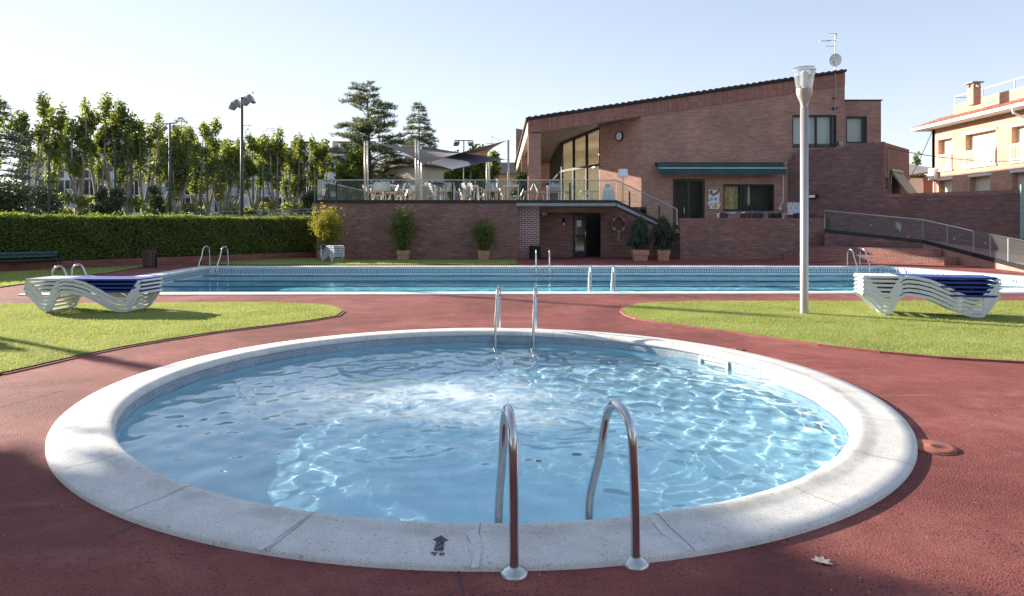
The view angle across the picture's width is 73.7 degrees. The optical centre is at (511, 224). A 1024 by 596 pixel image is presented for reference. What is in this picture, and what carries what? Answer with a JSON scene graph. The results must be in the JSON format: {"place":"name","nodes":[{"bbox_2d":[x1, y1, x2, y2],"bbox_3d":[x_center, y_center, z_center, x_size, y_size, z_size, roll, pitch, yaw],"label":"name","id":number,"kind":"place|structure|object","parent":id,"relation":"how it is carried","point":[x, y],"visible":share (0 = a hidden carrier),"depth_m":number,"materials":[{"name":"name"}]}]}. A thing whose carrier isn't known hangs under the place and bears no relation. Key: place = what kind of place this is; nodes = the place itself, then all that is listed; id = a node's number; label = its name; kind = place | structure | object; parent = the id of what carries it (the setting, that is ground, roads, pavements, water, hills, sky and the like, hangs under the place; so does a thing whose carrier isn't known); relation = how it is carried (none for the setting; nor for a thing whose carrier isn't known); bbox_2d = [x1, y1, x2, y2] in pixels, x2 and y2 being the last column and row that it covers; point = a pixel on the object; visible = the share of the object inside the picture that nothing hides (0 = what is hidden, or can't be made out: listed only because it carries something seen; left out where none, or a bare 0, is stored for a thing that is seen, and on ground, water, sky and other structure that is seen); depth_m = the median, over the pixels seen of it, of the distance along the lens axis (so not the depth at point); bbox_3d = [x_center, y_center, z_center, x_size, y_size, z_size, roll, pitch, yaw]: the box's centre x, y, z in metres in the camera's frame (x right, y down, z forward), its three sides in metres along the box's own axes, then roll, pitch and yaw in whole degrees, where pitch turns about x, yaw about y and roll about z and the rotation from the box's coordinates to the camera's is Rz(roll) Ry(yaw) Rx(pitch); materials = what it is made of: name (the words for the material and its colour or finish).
{"place":"outdoors","nodes":[
{"label":"outdoors","id":0,"kind":"place"},
{"bbox_2d":[0,265,142,286],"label":"lawn","id":1,"kind":"structure","parent":0,"point":[35,273],"depth_m":20.82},
{"bbox_2d":[0,251,62,268],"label":"park bench","id":2,"kind":"object","parent":1,"relation":"on","point":[39,253],"visible":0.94,"depth_m":22.58,"materials":[{"name":"green paint"}]},
{"bbox_2d":[26,142,155,215],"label":"apartment block","id":3,"kind":"structure","parent":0,"point":[64,177],"depth_m":99.97,"materials":[{"name":"tile"}]},
{"bbox_2d":[151,140,246,213],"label":"apartment block","id":4,"kind":"structure","parent":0,"point":[213,209],"depth_m":103.97,"materials":[{"name":"tile"}]},
{"bbox_2d":[244,141,379,213],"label":"apartment block","id":5,"kind":"structure","parent":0,"point":[283,200],"depth_m":99.97,"materials":[{"name":"tile"}]},
{"bbox_2d":[495,162,515,199],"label":"orange house","id":6,"kind":"structure","parent":0,"point":[512,171],"depth_m":80.00,"materials":[{"name":"paint"}]},
{"bbox_2d":[0,255,1023,595],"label":"pool deck","id":7,"kind":"structure","parent":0,"point":[962,511],"depth_m":3.65,"materials":[{"name":"red concrete"}]},
{"bbox_2d":[142,250,156,267],"bbox_3d":[-12.735,1.185,24.000,0.489,0.630,0.459,0,0,0],"label":"litter bin","id":8,"kind":"object","parent":7,"relation":"on","point":[149,258],"visible":1,"depth_m":23.84,"materials":[{"name":"wood"}]},
{"bbox_2d":[0,252,315,271],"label":"planter wall","id":9,"kind":"structure","parent":7,"relation":"on","point":[26,266],"depth_m":25.23,"materials":[{"name":"brick"}]},
{"bbox_2d":[0,209,315,262],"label":"hedge","id":10,"kind":"object","parent":9,"relation":"on","point":[67,237],"visible":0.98,"depth_m":25.88,"materials":[{"name":"green plant"}]},
{"bbox_2d":[0,146,315,216],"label":"chain link fence","id":11,"kind":"object","parent":7,"relation":"on","point":[131,194],"visible":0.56,"depth_m":27.33,"materials":[{"name":"metal"}]},
{"bbox_2d":[0,302,341,371],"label":"lawn","id":12,"kind":"structure","parent":7,"relation":"on","point":[116,337],"depth_m":10.25,"materials":[{"name":"plant"}]},
{"bbox_2d":[24,287,162,311],"bbox_3d":[-7.228,1.286,11.855,2.051,0.380,0.657,0,0,2],"label":"sun lounger","id":13,"kind":"object","parent":12,"relation":"on","point":[111,292],"visible":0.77,"depth_m":11.55,"materials":[{"name":"white plastic"}]},
{"bbox_2d":[23,284,161,308],"bbox_3d":[-7.245,1.220,11.848,2.051,0.380,0.657,0,0,2],"label":"sun lounger","id":14,"kind":"object","parent":13,"relation":"on","point":[74,288],"visible":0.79,"depth_m":11.55,"materials":[{"name":"white plastic"}]},
{"bbox_2d":[24,280,162,304],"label":"sun lounger","id":15,"kind":"object","parent":14,"relation":"on","point":[159,282],"visible":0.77,"depth_m":11.55,"materials":[{"name":"white plastic"}]},
{"bbox_2d":[24,275,162,300],"bbox_3d":[-7.234,1.088,11.857,2.051,0.380,0.657,0,0,2],"label":"sun lounger","id":16,"kind":"object","parent":15,"relation":"on","point":[83,279],"visible":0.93,"depth_m":11.56,"materials":[{"name":"white plastic"}]},
{"bbox_2d":[0,311,342,373],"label":"lawn edge","id":17,"kind":"object","parent":7,"relation":"on","point":[155,341],"visible":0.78,"depth_m":8.65,"materials":[{"name":"soil"}]},
{"bbox_2d":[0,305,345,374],"bbox_3d":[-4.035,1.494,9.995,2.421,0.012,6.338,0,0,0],"label":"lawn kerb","id":18,"kind":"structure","parent":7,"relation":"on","point":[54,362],"depth_m":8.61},
{"bbox_2d":[206,258,517,264],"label":"lawn","id":19,"kind":"structure","parent":7,"relation":"on","point":[380,263],"depth_m":26.93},
{"bbox_2d":[306,201,348,259],"bbox_3d":[-7.819,0.228,29.013,1.863,2.544,1.507,0,0,33],"label":"potted bamboo","id":20,"kind":"object","parent":19,"relation":"on","point":[328,229],"visible":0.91,"depth_m":28.75,"materials":[{"name":"plant"}]},
{"bbox_2d":[385,199,423,259],"bbox_3d":[-4.616,0.201,29.217,1.742,2.598,1.294,0,0,0],"label":"potted bamboo","id":21,"kind":"object","parent":19,"relation":"on","point":[401,226],"visible":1,"depth_m":29.05,"materials":[{"name":"plant"}]},
{"bbox_2d":[466,213,499,259],"bbox_3d":[-1.227,0.427,29.188,1.614,2.145,1.280,0,0,0],"label":"potted bamboo","id":22,"kind":"object","parent":19,"relation":"on","point":[482,233],"visible":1,"depth_m":29.01,"materials":[{"name":"plant"}]},
{"bbox_2d":[45,328,917,571],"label":"round pool","id":23,"kind":"structure","parent":7,"relation":"on","point":[374,449],"depth_m":4.83,"materials":[{"name":"liquid"}]},
{"bbox_2d":[494,286,538,343],"bbox_3d":[0.061,1.490,9.535,0.644,1.260,0.588,0,0,7],"label":"pool ladder","id":24,"kind":"object","parent":23,"relation":"attached to","point":[535,308],"visible":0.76,"depth_m":9.43,"materials":[{"name":"metal"}]},
{"bbox_2d":[494,400,649,580],"bbox_3d":[0.242,1.470,3.210,0.667,1.300,0.588,0,0,-9],"label":"pool ladder","id":25,"kind":"object","parent":23,"relation":"attached to","point":[513,570],"visible":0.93,"depth_m":3.02,"materials":[{"name":"metal"}]},
{"bbox_2d":[315,200,666,258],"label":"brick terrace","id":26,"kind":"structure","parent":7,"relation":"on","point":[522,226],"depth_m":30.00,"materials":[{"name":"brown brick"}]},
{"bbox_2d":[364,141,368,199],"bbox_3d":[-6.659,-2.461,31.200,0.260,2.762,0.180,0,0,0],"label":"sail mast","id":27,"kind":"object","parent":26,"relation":"on","point":[365,164],"visible":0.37,"depth_m":31.18,"materials":[{"name":"metal"}]},
{"bbox_2d":[421,146,422,199],"bbox_3d":[-4.561,-2.535,34.500,0.260,2.909,0.180,0,0,0],"label":"sail mast","id":28,"kind":"object","parent":26,"relation":"on","point":[422,176],"visible":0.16,"depth_m":34.48,"materials":[{"name":"metal"}]},
{"bbox_2d":[395,145,510,169],"bbox_3d":[-2.904,-3.247,34.406,3.640,1.614,6.505,0,0,-33],"label":"shade sail","id":29,"kind":"object","parent":28,"relation":"hanging from","point":[455,161],"visible":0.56,"depth_m":33.26,"materials":[{"name":"grey fabric"}]},
{"bbox_2d":[317,180,615,199],"bbox_3d":[-2.004,-1.541,34.755,13.196,0.922,9.491,0,0,0],"label":"terrace balustrade","id":30,"kind":"object","parent":26,"relation":"on","point":[336,184],"visible":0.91,"depth_m":30.03,"materials":[{"name":"metal"}]},
{"bbox_2d":[507,140,508,199],"bbox_3d":[-0.173,-2.551,32.500,0.260,2.942,0.180,0,0,0],"label":"sail mast","id":31,"kind":"object","parent":26,"relation":"on","point":[507,168],"visible":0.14,"depth_m":32.48,"materials":[{"name":"metal"}]},
{"bbox_2d":[363,140,506,165],"bbox_3d":[-2.678,-3.374,32.512,7.840,1.389,3.778,0,0,-44],"label":"shade sail","id":32,"kind":"object","parent":31,"relation":"attached to","point":[426,156],"visible":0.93,"depth_m":32.08,"materials":[{"name":"beige fabric"}]},
{"bbox_2d":[573,214,585,256],"bbox_3d":[3.185,0.475,32.049,0.610,2.010,0.122,0,0,0],"label":"door","id":33,"kind":"structure","parent":26,"relation":"in","point":[579,220],"depth_m":32.07,"materials":[{"name":"black glass"}]},
{"bbox_2d":[613,180,676,225],"bbox_3d":[5.931,-0.936,30.605,2.693,2.127,1.330,0,0,0],"label":"outdoor stairs","id":34,"kind":"structure","parent":26,"relation":"on","point":[633,212],"depth_m":29.97,"materials":[{"name":"metal"}]},
{"bbox_2d":[18,265,1023,295],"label":"lap pool","id":35,"kind":"structure","parent":7,"relation":"in","point":[761,275],"depth_m":21.48,"materials":[{"name":"blue liquid"}]},
{"bbox_2d":[174,280,854,281],"bbox_3d":[1.705,1.735,21.149,24.512,0.037,0.135,0,0,0],"label":"lane rope","id":36,"kind":"object","parent":35,"relation":"on","point":[488,280],"visible":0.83,"depth_m":21.16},
{"bbox_2d":[588,265,614,291],"bbox_3d":[1.986,1.500,15.186,0.636,1.239,0.588,0,0,0],"label":"pool ladder","id":37,"kind":"object","parent":35,"relation":"attached to","point":[590,275],"visible":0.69,"depth_m":15.00,"materials":[{"name":"metal"}]},
{"bbox_2d":[627,216,654,260],"bbox_3d":[5.391,0.540,28.838,1.174,1.921,1.114,0,0,0],"label":"potted shrub","id":38,"kind":"object","parent":7,"relation":"on","point":[638,242],"visible":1,"depth_m":28.56,"materials":[{"name":"green plant"}]},
{"bbox_2d":[652,215,675,260],"bbox_3d":[6.440,0.524,28.833,1.041,1.952,1.015,0,0,39],"label":"potted shrub","id":39,"kind":"object","parent":7,"relation":"on","point":[663,229],"visible":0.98,"depth_m":28.67,"materials":[{"name":"green plant"}]},
{"bbox_2d":[669,218,829,258],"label":"terrace","id":40,"kind":"structure","parent":7,"relation":"on","point":[736,238],"depth_m":30.00,"materials":[{"name":"red brick"}]},
{"bbox_2d":[620,301,1023,363],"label":"lawn kerb","id":41,"kind":"structure","parent":7,"relation":"on","point":[861,349],"depth_m":8.37,"materials":[{"name":"concrete"}]},
{"bbox_2d":[624,301,1023,360],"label":"lawn","id":42,"kind":"structure","parent":7,"relation":"on","point":[888,337],"depth_m":10.14,"materials":[{"name":"plant"}]},
{"bbox_2d":[0,257,1023,372],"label":"grass","id":43,"kind":"structure","parent":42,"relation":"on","point":[492,262],"depth_m":10.70,"materials":[{"name":"plant"}]},
{"bbox_2d":[793,65,815,313],"bbox_3d":[4.893,-0.578,11.429,0.350,4.155,0.350,0,0,0],"label":"lamp post","id":44,"kind":"object","parent":42,"relation":"on","point":[804,93],"visible":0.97,"depth_m":11.37,"materials":[{"name":"metal"}]},
{"bbox_2d":[853,289,1000,317],"bbox_3d":[6.826,1.290,11.315,2.015,0.373,0.645,0,0,16],"label":"sun lounger","id":45,"kind":"object","parent":42,"relation":"on","point":[871,304],"visible":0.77,"depth_m":11.11,"materials":[{"name":"white plastic"}]},
{"bbox_2d":[854,285,1001,312],"bbox_3d":[6.841,1.220,11.324,2.015,0.373,0.645,0,0,15],"label":"sun lounger","id":46,"kind":"object","parent":45,"relation":"on","point":[947,301],"visible":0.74,"depth_m":11.07,"materials":[{"name":"white plastic"}]},
{"bbox_2d":[854,281,1001,308],"bbox_3d":[6.839,1.150,11.325,2.015,0.373,0.645,0,0,15],"label":"sun lounger","id":47,"kind":"object","parent":46,"relation":"on","point":[924,287],"visible":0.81,"depth_m":11.07,"materials":[{"name":"white plastic"}]},
{"bbox_2d":[854,277,1001,304],"bbox_3d":[6.844,1.080,11.328,2.015,0.373,0.645,0,0,15],"label":"sun lounger","id":48,"kind":"object","parent":47,"relation":"on","point":[951,281],"visible":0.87,"depth_m":11.07,"materials":[{"name":"white plastic"}]},
{"bbox_2d":[853,273,1000,299],"bbox_3d":[6.838,1.010,11.337,2.015,0.373,0.645,0,0,15],"label":"sun lounger","id":49,"kind":"object","parent":48,"relation":"on","point":[922,277],"visible":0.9,"depth_m":11.11,"materials":[{"name":"fabric"}]},
{"bbox_2d":[784,246,957,265],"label":"brick steps","id":50,"kind":"structure","parent":7,"relation":"on","point":[921,256],"depth_m":27.10,"materials":[{"name":"brick"}]},
{"bbox_2d":[788,142,1023,254],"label":"boundary wall","id":51,"kind":"structure","parent":7,"relation":"on","point":[851,178],"depth_m":30.00,"materials":[{"name":"brown brick"}]},
{"bbox_2d":[1020,184,1023,238],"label":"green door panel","id":52,"kind":"structure","parent":51,"relation":"attached to","point":[1021,211],"depth_m":25.14,"materials":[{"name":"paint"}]},
{"bbox_2d":[824,210,1023,271],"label":"access ramp","id":53,"kind":"structure","parent":7,"relation":"on","point":[977,257],"depth_m":26.55,"materials":[{"name":"brown brick"}]},
{"bbox_2d":[917,439,960,455],"bbox_3d":[2.830,1.490,4.598,0.322,0.020,0.322,0,0,0],"label":"drain lid","id":54,"kind":"object","parent":7,"relation":"on","point":[932,447],"visible":0.8,"depth_m":4.54,"materials":[{"name":"red plastic"}]},
{"bbox_2d":[0,0,1023,199],"label":"sky","id":55,"kind":"structure","parent":0,"point":[479,68],"materials":[{"name":"blue"}]},
{"bbox_2d":[203,275,852,275],"bbox_3d":[1.404,1.735,23.299,23.910,0.037,0.135,0,0,0],"label":"lane rope","id":56,"kind":"object","parent":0,"point":[499,275],"visible":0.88,"depth_m":23.31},
{"bbox_2d":[162,286,1023,286],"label":"lane rope","id":57,"kind":"object","parent":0,"point":[521,286],"visible":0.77,"depth_m":19.18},
{"bbox_2d":[909,164,931,192],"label":"grey roof house","id":58,"kind":"structure","parent":0,"point":[922,185],"depth_m":48.00,"materials":[{"name":"white paint"}]},
{"label":"ground","id":59,"kind":"structure","parent":0,"visible":0},
{"bbox_2d":[0,94,13,168],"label":"plane tree","id":60,"kind":"object","parent":59,"relation":"on","point":[8,127],"visible":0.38,"depth_m":50.41,"materials":[{"name":"green plant"}]},
{"bbox_2d":[0,99,50,213],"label":"spruce tree","id":61,"kind":"object","parent":59,"relation":"on","point":[9,137],"visible":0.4,"depth_m":41.37,"materials":[{"name":"green plant"}]},
{"bbox_2d":[10,90,51,213],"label":"plane tree","id":62,"kind":"object","parent":59,"relation":"on","point":[37,133],"visible":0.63,"depth_m":49.75,"materials":[{"name":"green plant"}]},
{"bbox_2d":[0,174,64,217],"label":"bush","id":63,"kind":"object","parent":59,"relation":"on","point":[13,197],"visible":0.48,"depth_m":36.15,"materials":[{"name":"green plant"}]},
{"bbox_2d":[29,192,64,217],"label":"bush","id":64,"kind":"object","parent":59,"relation":"on","point":[56,207],"visible":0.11,"depth_m":43.81,"materials":[{"name":"green plant"}]},
{"bbox_2d":[35,102,74,214],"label":"plane tree","id":65,"kind":"object","parent":59,"relation":"on","point":[51,145],"visible":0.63,"depth_m":51.82,"materials":[{"name":"green plant"}]},
{"bbox_2d":[57,96,94,213],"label":"plane tree","id":66,"kind":"object","parent":59,"relation":"on","point":[81,140],"visible":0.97,"depth_m":50.78,"materials":[{"name":"green plant"}]},
{"bbox_2d":[80,90,113,215],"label":"plane tree","id":67,"kind":"object","parent":59,"relation":"on","point":[106,105],"visible":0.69,"depth_m":52.01,"materials":[{"name":"green plant"}]},
{"bbox_2d":[89,185,127,215],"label":"bush","id":68,"kind":"object","parent":59,"relation":"on","point":[115,202],"visible":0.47,"depth_m":41.44,"materials":[{"name":"green plant"}]},
{"bbox_2d":[91,98,131,204],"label":"plane tree","id":69,"kind":"object","parent":59,"relation":"on","point":[119,119],"visible":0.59,"depth_m":52.81,"materials":[{"name":"green plant"}]},
{"bbox_2d":[106,110,145,214],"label":"plane tree","id":70,"kind":"object","parent":59,"relation":"on","point":[128,148],"visible":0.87,"depth_m":52.67,"materials":[{"name":"green plant"}]},
{"bbox_2d":[124,112,165,214],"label":"plane tree","id":71,"kind":"object","parent":59,"relation":"on","point":[141,134],"visible":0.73,"depth_m":53.81,"materials":[{"name":"green plant"}]},
{"bbox_2d":[146,185,176,218],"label":"bush","id":72,"kind":"object","parent":59,"relation":"on","point":[156,203],"visible":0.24,"depth_m":43.84,"materials":[{"name":"green plant"}]},
{"bbox_2d":[151,124,182,214],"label":"plane tree","id":73,"kind":"object","parent":59,"relation":"on","point":[175,134],"visible":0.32,"depth_m":54.80,"materials":[{"name":"green plant"}]},
{"bbox_2d":[162,122,177,214],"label":"floodlight pole","id":74,"kind":"object","parent":59,"relation":"on","point":[174,127],"visible":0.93,"depth_m":42.94,"materials":[{"name":"metal"}]},
{"bbox_2d":[157,122,197,214],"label":"plane tree","id":75,"kind":"object","parent":59,"relation":"on","point":[179,171],"visible":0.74,"depth_m":49.71,"materials":[{"name":"green plant"}]},
{"bbox_2d":[180,118,214,213],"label":"plane tree","id":76,"kind":"object","parent":59,"relation":"on","point":[200,153],"visible":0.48,"depth_m":55.72,"materials":[{"name":"green plant"}]},
{"bbox_2d":[189,115,223,213],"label":"plane tree","id":77,"kind":"object","parent":59,"relation":"on","point":[216,128],"visible":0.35,"depth_m":56.74,"materials":[{"name":"green plant"}]},
{"bbox_2d":[199,140,244,213],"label":"plane tree","id":78,"kind":"object","parent":59,"relation":"on","point":[223,158],"visible":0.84,"depth_m":51.63,"materials":[{"name":"green plant"}]},
{"bbox_2d":[219,128,256,208],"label":"plane tree","id":79,"kind":"object","parent":59,"relation":"on","point":[247,175],"visible":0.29,"depth_m":58.00,"materials":[{"name":"green plant"}]},
{"bbox_2d":[228,92,255,216],"bbox_3d":[-13.451,-2.466,34.000,0.579,7.931,3.134,0,0,-41],"label":"floodlight pole","id":80,"kind":"object","parent":59,"relation":"on","point":[245,101],"visible":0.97,"depth_m":33.94,"materials":[{"name":"metal"}]},
{"bbox_2d":[179,208,313,219],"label":"court barrier","id":81,"kind":"object","parent":59,"relation":"on","point":[261,215],"visible":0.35,"depth_m":42.00,"materials":[{"name":"grey metal"}]},
{"bbox_2d":[244,130,272,213],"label":"plane tree","id":82,"kind":"object","parent":59,"relation":"on","point":[255,151],"visible":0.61,"depth_m":58.55,"materials":[{"name":"green plant"}]},
{"bbox_2d":[257,124,287,213],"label":"plane tree","id":83,"kind":"object","parent":59,"relation":"on","point":[269,158],"visible":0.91,"depth_m":57.62,"materials":[{"name":"green plant"}]},
{"bbox_2d":[279,133,307,213],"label":"plane tree","id":84,"kind":"object","parent":59,"relation":"on","point":[291,164],"visible":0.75,"depth_m":59.81,"materials":[{"name":"green plant"}]},
{"bbox_2d":[290,132,318,213],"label":"plane tree","id":85,"kind":"object","parent":59,"relation":"on","point":[311,168],"visible":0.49,"depth_m":60.56,"materials":[{"name":"green plant"}]},
{"bbox_2d":[299,186,331,213],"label":"bush","id":86,"kind":"object","parent":59,"relation":"on","point":[322,194],"visible":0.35,"depth_m":45.71,"materials":[{"name":"green plant"}]},
{"bbox_2d":[307,137,332,210],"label":"plane tree","id":87,"kind":"object","parent":59,"relation":"on","point":[322,155],"visible":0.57,"depth_m":61.72,"materials":[{"name":"green plant"}]},
{"bbox_2d":[333,144,366,199],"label":"plane tree","id":88,"kind":"object","parent":59,"relation":"on","point":[355,162],"visible":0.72,"depth_m":56.44,"materials":[{"name":"green plant"}]},
{"bbox_2d":[311,80,433,201],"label":"cedar tree","id":89,"kind":"object","parent":59,"relation":"on","point":[362,129],"visible":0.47,"depth_m":59.15,"materials":[{"name":"green plant"}]},
{"bbox_2d":[345,145,468,199],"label":"beige house","id":90,"kind":"structure","parent":59,"relation":"on","point":[431,172],"depth_m":59.70,"materials":[{"name":"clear paint"}]},
{"bbox_2d":[396,101,455,198],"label":"fir tree","id":91,"kind":"object","parent":59,"relation":"on","point":[423,137],"visible":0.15,"depth_m":65.73,"materials":[{"name":"green plant"}]},
{"bbox_2d":[443,144,487,199],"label":"plane tree","id":92,"kind":"object","parent":59,"relation":"on","point":[473,172],"visible":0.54,"depth_m":55.39,"materials":[{"name":"green plant"}]},
{"bbox_2d":[467,150,501,199],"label":"plane tree","id":93,"kind":"object","parent":59,"relation":"on","point":[495,168],"visible":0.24,"depth_m":57.61,"materials":[{"name":"green plant"}]},
{"bbox_2d":[514,69,882,229],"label":"clubhouse","id":94,"kind":"structure","parent":59,"relation":"on","point":[755,122],"depth_m":33.00,"materials":[{"name":"red brick"}]},
{"bbox_2d":[510,171,527,199],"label":"bush","id":95,"kind":"object","parent":94,"relation":"on","point":[523,184],"visible":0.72,"depth_m":41.21,"materials":[{"name":"green plant"}]},
{"bbox_2d":[549,143,562,199],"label":"window side","id":96,"kind":"structure","parent":94,"relation":"in","point":[555,162],"depth_m":44.01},
{"bbox_2d":[561,128,599,199],"bbox_3d":[3.736,-3.052,37.396,0.120,3.944,4.764,0,0,-21],"label":"window front","id":97,"kind":"structure","parent":94,"relation":"in","point":[586,166],"depth_m":37.23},
{"bbox_2d":[673,179,704,229],"bbox_3d":[8.549,-1.004,33.420,1.627,2.528,0.720,0,0,0],"label":"french door","id":98,"kind":"structure","parent":94,"relation":"in","point":[689,194],"depth_m":33.76,"materials":[{"name":"glass"}]},
{"bbox_2d":[708,189,720,208],"bbox_3d":[9.757,-1.258,32.946,0.639,0.990,0.028,0,0,0],"label":"menu board","id":99,"kind":"object","parent":94,"relation":"attached to","point":[713,199],"visible":1,"depth_m":32.94,"materials":[{"name":"white paper"}]},
{"bbox_2d":[655,162,786,207],"bbox_3d":[10.004,-1.932,32.642,6.190,2.190,0.685,0,0,0],"label":"teal awning","id":100,"kind":"object","parent":94,"relation":"attached to","point":[721,168],"visible":1,"depth_m":32.34,"materials":[{"name":"fabric"}]},
{"bbox_2d":[723,184,773,210],"bbox_3d":[11.447,-1.320,33.420,2.555,1.400,0.720,0,0,0],"label":"kitchen window","id":101,"kind":"structure","parent":94,"relation":"in","point":[761,195],"depth_m":33.76,"materials":[{"name":"glass"}]},
{"bbox_2d":[792,115,835,147],"bbox_3d":[14.623,-4.527,33.420,2.225,1.668,0.720,0,0,0],"label":"upper window","id":102,"kind":"structure","parent":94,"relation":"in","point":[821,128],"depth_m":33.24,"materials":[{"name":"glass"}]},
{"bbox_2d":[824,33,841,112],"bbox_3d":[15.277,-7.313,32.742,0.922,3.858,0.516,0,0,0],"label":"antenna mast","id":103,"kind":"object","parent":94,"relation":"attached to","point":[835,59],"visible":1,"depth_m":32.86,"materials":[{"name":"grey metal"}]},
{"bbox_2d":[846,116,865,142],"bbox_3d":[16.906,-4.680,33.920,1.108,1.399,0.720,0,0,0],"label":"upper window","id":104,"kind":"structure","parent":94,"relation":"in","point":[855,125],"depth_m":33.74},
{"bbox_2d":[821,143,908,193],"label":"brick block","id":105,"kind":"structure","parent":59,"relation":"on","point":[898,160],"depth_m":31.45,"materials":[{"name":"brown brick"}]},
{"bbox_2d":[890,169,916,193],"bbox_3d":[17.909,-1.915,31.095,0.825,1.230,1.775,0,0,44],"label":"awning","id":106,"kind":"object","parent":105,"relation":"attached to","point":[903,181],"visible":0.86,"depth_m":30.94,"materials":[{"name":"fabric"}]},
{"bbox_2d":[910,77,1023,191],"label":"orange apartments","id":107,"kind":"structure","parent":59,"relation":"on","point":[972,126],"depth_m":40.47,"materials":[{"name":"paint"}]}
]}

